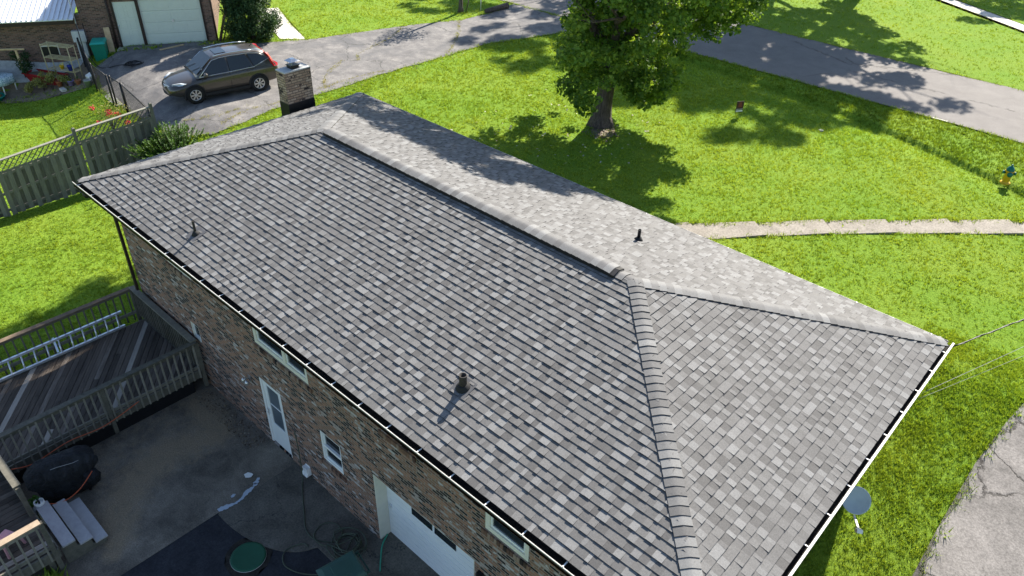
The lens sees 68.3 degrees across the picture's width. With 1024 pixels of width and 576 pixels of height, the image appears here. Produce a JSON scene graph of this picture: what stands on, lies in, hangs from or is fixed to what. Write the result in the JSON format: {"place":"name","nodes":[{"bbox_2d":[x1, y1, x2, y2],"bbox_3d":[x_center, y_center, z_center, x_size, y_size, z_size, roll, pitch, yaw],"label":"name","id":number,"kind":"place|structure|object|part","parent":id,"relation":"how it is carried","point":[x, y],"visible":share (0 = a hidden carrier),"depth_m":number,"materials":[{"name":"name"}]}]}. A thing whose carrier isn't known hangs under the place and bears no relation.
{"place":"outdoors","nodes":[
{"label":"outdoors","id":0,"kind":"place"},
{"bbox_2d":[0,378,295,575],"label":"patio","id":1,"kind":"structure","parent":0,"point":[170,474],"depth_m":17.41,"materials":[{"name":"concrete"}]},
{"bbox_2d":[27,495,39,506],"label":"leafy weed","id":2,"kind":"object","parent":1,"relation":"on","point":[33,499],"visible":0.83,"depth_m":15.98,"materials":[{"name":"green plant"}]},
{"bbox_2d":[33,498,45,523],"bbox_3d":[-10.007,4.755,16.103,0.310,0.678,0.310,29,43,33],"label":"propane tank","id":3,"kind":"object","parent":1,"relation":"on","point":[41,502],"visible":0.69,"depth_m":15.95,"materials":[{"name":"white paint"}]},
{"bbox_2d":[38,567,69,575],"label":"deck weeds","id":4,"kind":"object","parent":1,"relation":"on","point":[53,572],"visible":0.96,"depth_m":15.19,"materials":[{"name":"green plant"}]},
{"bbox_2d":[22,445,100,502],"bbox_3d":[-9.821,4.159,16.582,1.429,1.133,0.707,-23,42,-31],"label":"covered grill","id":5,"kind":"object","parent":1,"relation":"on","point":[59,476],"visible":0.98,"depth_m":16.39,"materials":[{"name":"black fabric"}]},
{"bbox_2d":[35,497,107,563],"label":"deck steps","id":6,"kind":"structure","parent":1,"relation":"on","point":[80,521],"depth_m":15.77,"materials":[{"name":"grey wood"}]},
{"bbox_2d":[195,391,264,448],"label":"gravel","id":7,"kind":"structure","parent":1,"relation":"on","point":[245,444],"depth_m":18.81,"materials":[{"name":"grey stone"}]},
{"bbox_2d":[217,477,259,511],"bbox_3d":[-6.113,4.658,16.999,0.298,0.001,1.159,24,41,29],"label":"paint spill","id":8,"kind":"object","parent":1,"relation":"on","point":[227,506],"visible":1,"depth_m":16.95,"materials":[{"name":"paint"}]},
{"bbox_2d":[244,472,252,477],"bbox_3d":[-6.100,4.331,17.461,0.190,0.001,0.180,29,43,33],"label":"paint blotch","id":9,"kind":"object","parent":1,"relation":"on","point":[247,475],"visible":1,"depth_m":17.45,"materials":[{"name":"white paint"}]},
{"bbox_2d":[266,8,303,38],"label":"side path","id":10,"kind":"structure","parent":0,"point":[285,30],"depth_m":38.72,"materials":[{"name":"concrete"}]},
{"bbox_2d":[97,4,565,137],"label":"driveway","id":11,"kind":"structure","parent":0,"point":[409,45],"depth_m":35.38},
{"bbox_2d":[89,56,143,67],"bbox_3d":[-18.117,-10.175,34.390,2.626,0.517,0.836,2,35,-1],"label":"black hose","id":12,"kind":"object","parent":11,"relation":"on","point":[128,63],"visible":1,"depth_m":34.43,"materials":[{"name":"rubber"}]},
{"bbox_2d":[118,41,221,51],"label":"garage weeds","id":13,"kind":"object","parent":11,"relation":"on","point":[204,43],"visible":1,"depth_m":36.00,"materials":[{"name":"green plant"}]},
{"bbox_2d":[159,44,183,49],"bbox_3d":[-16.254,-11.507,36.052,0.120,0.040,1.200,29,43,33],"label":"loose board","id":14,"kind":"object","parent":11,"relation":"on","point":[171,47],"visible":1,"depth_m":36.04,"materials":[{"name":"wood"}]},
{"bbox_2d":[162,41,277,103],"bbox_3d":[-12.120,-9.022,31.250,4.645,1.758,2.220,-22,41,-30],"label":"parked suv","id":15,"kind":"object","parent":11,"relation":"on","point":[200,76],"visible":1,"depth_m":30.70,"materials":[{"name":"grey paint"}]},
{"bbox_3d":[-12.015,-8.876,30.273,1.100,0.530,0.191,-22,41,-30],"label":"window","id":16,"kind":"part","parent":15,"relation":"part of","materials":[{"name":"black glass"}]},
{"bbox_3d":[-11.137,-9.230,30.812,0.920,0.520,0.187,-22,41,-30],"label":"window","id":17,"kind":"part","parent":15,"relation":"part of","materials":[{"name":"black glass"}]},
{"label":"window","id":18,"kind":"part","parent":15,"relation":"part of","materials":[{"name":"black glass"}]},
{"bbox_2d":[181,21,461,124],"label":"crack weeds","id":19,"kind":"object","parent":11,"relation":"on","point":[324,79],"visible":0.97,"depth_m":33.48,"materials":[{"name":"green plant"}]},
{"bbox_2d":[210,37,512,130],"bbox_3d":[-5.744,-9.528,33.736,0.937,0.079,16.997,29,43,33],"label":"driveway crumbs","id":20,"kind":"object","parent":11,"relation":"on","point":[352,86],"visible":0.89,"depth_m":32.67,"materials":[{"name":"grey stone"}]},
{"bbox_2d":[484,2,508,12],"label":"fallen log","id":21,"kind":"object","parent":11,"relation":"on","point":[498,7],"visible":1,"depth_m":42.77,"materials":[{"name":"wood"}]},
{"bbox_2d":[0,0,1023,575],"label":"ground","id":22,"kind":"structure","parent":0,"point":[858,40],"depth_m":26.64,"materials":[{"name":"green plant"}]},
{"bbox_2d":[0,72,17,94],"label":"garden table","id":23,"kind":"object","parent":22,"relation":"on","point":[6,79],"visible":1,"depth_m":34.18,"materials":[{"name":"fabric"}]},
{"bbox_2d":[0,58,82,82],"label":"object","id":24,"kind":"structure","parent":22,"relation":"on","point":[9,67],"depth_m":35.07,"materials":[{"name":"grey concrete"}]},
{"bbox_2d":[0,48,23,67],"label":"ramp railing","id":25,"kind":"object","parent":24,"relation":"on","point":[16,52],"visible":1,"depth_m":34.16,"materials":[{"name":"beige wood"}]},
{"bbox_2d":[0,62,95,102],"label":"garden bed","id":26,"kind":"object","parent":22,"relation":"on","point":[12,93],"visible":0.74,"depth_m":34.55,"materials":[{"name":"soil"}]},
{"bbox_2d":[0,92,4,100],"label":"wading tub","id":27,"kind":"object","parent":26,"relation":"on","point":[3,96],"visible":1,"depth_m":34.29,"materials":[{"name":"teal plastic"}]},
{"bbox_2d":[8,50,34,77],"bbox_3d":[-22.461,-10.268,34.738,1.005,1.280,0.875,29,43,33],"label":"garden bush","id":28,"kind":"object","parent":26,"relation":"on","point":[25,63],"visible":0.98,"depth_m":34.55,"materials":[{"name":"green plant"}]},
{"bbox_2d":[22,81,35,93],"bbox_3d":[-22.089,-9.166,34.447,0.725,0.618,0.626,19,39,23],"label":"garden shrub","id":29,"kind":"object","parent":26,"relation":"on","point":[29,85],"visible":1,"depth_m":34.29,"materials":[{"name":"green plant"}]},
{"bbox_2d":[32,77,47,90],"bbox_3d":[-21.489,-9.309,34.394,0.611,0.693,0.621,-10,37,-17],"label":"garden shrub","id":30,"kind":"object","parent":26,"relation":"on","point":[40,83],"visible":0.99,"depth_m":34.25,"materials":[{"name":"green plant"}]},
{"bbox_2d":[21,69,67,84],"bbox_3d":[-21.586,-9.737,34.961,1.980,0.440,0.720,12,36,13],"label":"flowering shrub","id":31,"kind":"object","parent":26,"relation":"on","point":[30,75],"visible":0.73,"depth_m":34.90,"materials":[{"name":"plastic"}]},
{"bbox_2d":[37,69,57,88],"bbox_3d":[-20.950,-9.429,34.192,0.586,0.985,0.791,65,68,52],"label":"garden shrub","id":32,"kind":"object","parent":26,"relation":"on","point":[48,78],"visible":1,"depth_m":34.07,"materials":[{"name":"green plant"}]},
{"bbox_2d":[55,80,62,86],"bbox_3d":[-20.674,-9.428,34.403,0.305,0.426,0.298,29,43,33],"label":"flower pot","id":33,"kind":"object","parent":26,"relation":"on","point":[59,83],"visible":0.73,"depth_m":34.41,"materials":[{"name":"ceramic"}]},
{"bbox_2d":[39,41,82,82],"bbox_3d":[-20.419,-10.193,34.266,1.484,1.750,0.444,10,36,12],"label":"plant rack","id":34,"kind":"object","parent":26,"relation":"on","point":[48,44],"visible":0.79,"depth_m":34.08,"materials":[{"name":"brown wood"}]},
{"bbox_2d":[66,62,72,70],"bbox_3d":[-20.025,-10.048,34.172,0.281,0.382,0.277,29,43,33],"label":"flower pot","id":35,"kind":"object","parent":34,"relation":"on","point":[69,67],"visible":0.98,"depth_m":34.14,"materials":[{"name":"blue ceramic"}]},
{"bbox_2d":[56,75,71,85],"bbox_3d":[-20.305,-9.382,34.209,0.680,0.568,0.513,14,37,16],"label":"garden shrub","id":36,"kind":"object","parent":26,"relation":"on","point":[64,79],"visible":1,"depth_m":34.10,"materials":[{"name":"green plant"}]},
{"bbox_2d":[67,75,73,85],"bbox_3d":[-20.019,-9.412,34.190,0.317,0.461,0.311,29,43,33],"label":"flower pot","id":37,"kind":"object","parent":26,"relation":"on","point":[70,83],"visible":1,"depth_m":34.18,"materials":[{"name":"blue ceramic"}]},
{"bbox_2d":[74,76,80,84],"bbox_3d":[-19.709,-9.427,34.235,0.281,0.371,0.277,29,43,33],"label":"flower pot","id":38,"kind":"object","parent":26,"relation":"on","point":[78,81],"visible":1,"depth_m":34.22,"materials":[{"name":"ceramic"}]},
{"bbox_2d":[82,78,91,87],"bbox_3d":[-19.055,-9.208,33.903,0.380,0.310,0.380,29,43,33],"label":"silver bucket","id":39,"kind":"object","parent":26,"relation":"on","point":[87,82],"visible":1,"depth_m":33.82,"materials":[{"name":"silver metal"}]},
{"bbox_2d":[0,102,158,217],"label":"wooden fence","id":40,"kind":"object","parent":22,"relation":"on","point":[45,179],"visible":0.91,"depth_m":26.64,"materials":[{"name":"grey wood"}]},
{"bbox_2d":[89,37,108,60],"bbox_3d":[-19.309,-11.108,35.440,0.663,1.119,0.875,-8,36,-14],"label":"recycling bin","id":41,"kind":"object","parent":22,"relation":"on","point":[99,48],"visible":0.82,"depth_m":35.10,"materials":[{"name":"plastic"}]},
{"bbox_2d":[0,285,208,575],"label":"wooden deck","id":42,"kind":"structure","parent":22,"relation":"on","point":[151,362],"depth_m":18.59,"materials":[{"name":"grey wood"}]},
{"bbox_2d":[0,529,26,558],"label":"child chair","id":43,"kind":"object","parent":42,"relation":"on","point":[5,533],"visible":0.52,"depth_m":14.94,"materials":[{"name":"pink plastic"}]},
{"bbox_2d":[0,310,125,381],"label":"aluminium ladder","id":44,"kind":"object","parent":42,"relation":"on","point":[45,344],"visible":1,"depth_m":19.73,"materials":[{"name":"silver metal"}]},
{"bbox_2d":[11,401,138,503],"bbox_3d":[-9.483,3.757,17.148,1.362,0.421,2.915,27,42,31],"label":"extension cord","id":45,"kind":"object","parent":42,"relation":"on","point":[73,439],"visible":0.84,"depth_m":17.15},
{"bbox_2d":[88,99,130,128],"bbox_3d":[-15.838,-6.844,30.064,1.534,1.198,1.443,29,43,33],"label":"rose bush","id":46,"kind":"object","parent":22,"relation":"on","point":[93,108],"visible":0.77,"depth_m":29.99,"materials":[{"name":"red plant"}]},
{"bbox_2d":[103,27,115,51],"bbox_3d":[-18.947,-11.480,35.605,0.262,1.523,0.524,-15,38,-22],"label":"leaning plank","id":47,"kind":"object","parent":22,"relation":"on","point":[108,37],"visible":0.64,"depth_m":35.51,"materials":[{"name":"beige wood"}]},
{"bbox_2d":[0,0,219,61],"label":"neighbor house","id":48,"kind":"structure","parent":22,"relation":"on","point":[30,26],"depth_m":35.28,"materials":[{"name":"brick"}]},
{"bbox_2d":[41,45,60,55],"bbox_3d":[-21.592,-11.126,35.276,0.750,0.450,0.080,-8,36,-14],"label":"window","id":49,"kind":"structure","parent":48,"relation":"in","point":[54,50],"depth_m":35.27,"materials":[{"name":"black glass"}]},
{"bbox_2d":[112,1,143,45],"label":"door","id":50,"kind":"structure","parent":48,"relation":"in","point":[126,16],"depth_m":35.59,"materials":[{"name":"metal"}]},
{"bbox_2d":[137,0,206,43],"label":"garage door","id":51,"kind":"structure","parent":48,"relation":"in","point":[164,21],"depth_m":36.09,"materials":[{"name":"metal"}]},
{"bbox_2d":[76,37,150,119],"bbox_3d":[-16.945,-8.456,31.835,0.373,1.692,9.778,-24,43,-32],"label":"chain link fence","id":52,"kind":"object","parent":22,"relation":"on","point":[99,76],"visible":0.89,"depth_m":31.62,"materials":[{"name":"black metal"}]},
{"bbox_2d":[122,120,212,158],"bbox_3d":[-12.782,-5.637,28.123,2.215,1.191,3.456,29,43,33],"label":"juniper bush","id":53,"kind":"object","parent":22,"relation":"on","point":[160,144],"visible":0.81,"depth_m":27.96,"materials":[{"name":"green plant"}]},
{"bbox_2d":[219,13,227,41],"bbox_3d":[-14.273,-13.152,37.429,0.242,1.341,2.048,2,35,0],"label":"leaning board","id":54,"kind":"object","parent":22,"relation":"on","point":[220,36],"visible":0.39,"depth_m":37.15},
{"bbox_2d":[121,471,330,575],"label":"asphalt pad","id":55,"kind":"object","parent":22,"relation":"on","point":[203,548],"visible":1,"depth_m":15.69,"materials":[{"name":"black asphalt"}]},
{"bbox_2d":[230,542,266,572],"bbox_3d":[-5.491,5.609,15.713,0.732,0.080,0.732,29,43,33],"label":"septic lid","id":56,"kind":"object","parent":55,"relation":"on","point":[247,557],"visible":1,"depth_m":15.68,"materials":[{"name":"green plastic"}]},
{"bbox_2d":[224,538,272,575],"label":"soil ring","id":57,"kind":"object","parent":55,"relation":"on","point":[255,572],"visible":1,"depth_m":15.61,"materials":[{"name":"brown soil"}]},
{"bbox_2d":[316,550,370,575],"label":"trash bin","id":58,"kind":"object","parent":55,"relation":"on","point":[348,564],"visible":1,"depth_m":14.35,"materials":[{"name":"plastic"}]},
{"bbox_2d":[218,0,282,42],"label":"evergreen tree","id":59,"kind":"object","parent":22,"relation":"on","point":[240,26],"visible":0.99,"depth_m":36.35,"materials":[{"name":"green plant"}]},
{"bbox_2d":[218,463,356,551],"bbox_3d":[-4.940,5.046,16.605,2.296,0.100,2.037,29,43,33],"label":"patio apron","id":60,"kind":"object","parent":22,"relation":"on","point":[269,514],"visible":1,"depth_m":16.61,"materials":[{"name":"concrete"}]},
{"bbox_2d":[282,431,366,574],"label":"garden hose","id":61,"kind":"object","parent":60,"relation":"on","point":[351,539],"visible":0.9,"depth_m":16.03,"materials":[{"name":"rubber"}]},
{"bbox_2d":[318,518,439,575],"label":"wall apron","id":62,"kind":"object","parent":22,"relation":"on","point":[400,557],"depth_m":15.84,"materials":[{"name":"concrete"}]},
{"bbox_2d":[379,534,387,570],"bbox_3d":[-2.727,5.552,15.868,0.094,0.042,0.900,3,35,1],"label":"short hose","id":63,"kind":"object","parent":62,"relation":"on","point":[381,552],"visible":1,"depth_m":15.85,"materials":[{"name":"green rubber"}]},
{"bbox_2d":[457,0,468,12],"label":"young tree","id":64,"kind":"object","parent":22,"relation":"on","point":[460,9],"visible":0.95,"depth_m":42.28,"materials":[{"name":"brown plant"}]},
{"bbox_2d":[72,57,954,575],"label":"brick house","id":65,"kind":"structure","parent":22,"relation":"on","point":[440,351],"depth_m":13.62,"materials":[{"name":"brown brick"}]},
{"bbox_2d":[165,260,192,285],"bbox_3d":[-7.888,-0.725,17.753,1.230,0.973,0.145,29,43,33],"label":"window","id":66,"kind":"structure","parent":65,"relation":"in","point":[170,266],"depth_m":17.92,"materials":[{"name":"plastic"}]},
{"bbox_2d":[190,321,201,341],"bbox_3d":[-7.911,1.081,19.015,0.420,0.520,0.100,29,43,33],"label":"window","id":67,"kind":"structure","parent":65,"relation":"in","point":[195,329],"depth_m":19.09,"materials":[{"name":"white plastic"}]},
{"bbox_2d":[259,377,292,457],"bbox_3d":[-5.457,3.008,17.591,0.900,2.100,0.152,29,43,33],"label":"door","id":68,"kind":"structure","parent":65,"relation":"in","point":[272,399],"depth_m":17.64,"materials":[{"name":"white paint"}]},
{"bbox_2d":[252,327,312,393],"bbox_3d":[-4.814,1.128,15.593,2.179,1.353,0.150,29,43,33],"label":"window","id":69,"kind":"structure","parent":65,"relation":"in","point":[297,369],"depth_m":15.86,"materials":[{"name":"white plastic"}]},
{"bbox_2d":[320,431,346,482],"bbox_3d":[-3.798,3.541,16.079,0.865,1.022,0.155,29,43,33],"label":"window","id":70,"kind":"structure","parent":65,"relation":"in","point":[331,451],"depth_m":16.15,"materials":[{"name":"white paint"}]},
{"bbox_2d":[373,475,473,575],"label":"garage door","id":71,"kind":"structure","parent":65,"relation":"in","point":[396,516],"depth_m":15.31,"materials":[{"name":"white metal"}]},
{"bbox_2d":[481,512,530,570],"bbox_3d":[-0.054,3.756,12.081,1.084,1.353,0.150,29,43,33],"label":"window","id":72,"kind":"structure","parent":65,"relation":"in","point":[521,548],"depth_m":12.34,"materials":[{"name":"white plastic"}]},
{"bbox_2d":[843,486,870,533],"bbox_3d":[6.526,4.132,14.286,0.546,0.548,1.163,-3,35,-7],"label":"satellite dish","id":73,"kind":"object","parent":65,"relation":"attached to","point":[857,501],"visible":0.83,"depth_m":14.32,"materials":[{"name":"white paint"}]},
{"bbox_2d":[919,357,1019,398],"bbox_3d":[20.947,-2.298,17.588,28.186,4.306,0.500,-12,37,-19],"label":"power cable","id":74,"kind":"object","parent":65,"relation":"attached to","point":[968,378],"visible":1,"depth_m":14.61,"materials":[{"name":"grey metal"}]},
{"bbox_2d":[923,347,1021,392],"bbox_3d":[20.875,-2.611,17.672,28.141,4.498,0.012,-12,37,-19],"label":"power cable","id":75,"kind":"object","parent":65,"relation":"attached to","point":[971,370],"visible":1,"depth_m":14.64,"materials":[{"name":"grey metal"}]},
{"bbox_2d":[953,319,1023,346],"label":"power cable","id":76,"kind":"object","parent":65,"relation":"attached to","point":[988,332],"visible":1,"depth_m":14.65,"materials":[{"name":"black metal"}]},
{"bbox_2d":[451,89,659,163],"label":"fallen leaves","id":77,"kind":"object","parent":22,"relation":"on","point":[567,133],"visible":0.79,"depth_m":28.91,"materials":[{"name":"brown plant"}]},
{"bbox_2d":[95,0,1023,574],"bbox_3d":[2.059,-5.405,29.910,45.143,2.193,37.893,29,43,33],"label":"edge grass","id":78,"kind":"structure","parent":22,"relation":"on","point":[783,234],"depth_m":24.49,"materials":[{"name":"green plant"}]},
{"bbox_2d":[591,126,614,137],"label":"bare soil","id":79,"kind":"structure","parent":22,"relation":"on","point":[605,131],"depth_m":29.26,"materials":[{"name":"brown soil"}]},
{"bbox_2d":[581,128,618,141],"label":"soil crumbs","id":80,"kind":"object","parent":79,"relation":"on","point":[601,134],"visible":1,"depth_m":29.09,"materials":[{"name":"brown soil"}]},
{"bbox_2d":[552,0,769,129],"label":"maple tree","id":81,"kind":"object","parent":22,"relation":"on","point":[586,39],"visible":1,"depth_m":26.17,"materials":[{"name":"green plant"}]},
{"bbox_2d":[735,101,743,115],"bbox_3d":[9.286,-7.308,30.808,0.320,0.660,0.017,-8,36,-13],"label":"yard sign","id":82,"kind":"object","parent":22,"relation":"on","point":[739,106],"visible":1,"depth_m":30.75,"materials":[{"name":"white paint"}]},
{"bbox_2d":[675,219,1023,239],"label":"front walk","id":83,"kind":"structure","parent":22,"relation":"on","point":[807,227],"depth_m":23.66,"materials":[{"name":"concrete"}]},
{"bbox_2d":[664,212,1023,226],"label":"walk edge grass","id":84,"kind":"structure","parent":83,"relation":"on","point":[926,217],"depth_m":24.08,"materials":[{"name":"green plant"}]},
{"bbox_2d":[937,0,1023,32],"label":"walk","id":85,"kind":"structure","parent":22,"relation":"on","point":[996,18],"depth_m":45.13,"materials":[{"name":"concrete"}]},
{"bbox_2d":[999,164,1016,184],"bbox_3d":[17.421,-3.984,26.424,0.393,0.710,0.389,-7,36,-13],"label":"fire hydrant","id":86,"kind":"object","parent":22,"relation":"on","point":[1009,172],"visible":1,"depth_m":26.40,"materials":[{"name":"yellow metal"}]},
{"bbox_2d":[502,0,1023,142],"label":"road","id":87,"kind":"structure","parent":0,"point":[970,103],"depth_m":35.44,"materials":[{"name":"grey asphalt"}]},
{"bbox_2d":[912,403,1023,575],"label":"side driveway","id":88,"kind":"structure","parent":0,"point":[986,535],"depth_m":15.30,"materials":[{"name":"grey concrete"}]}
]}

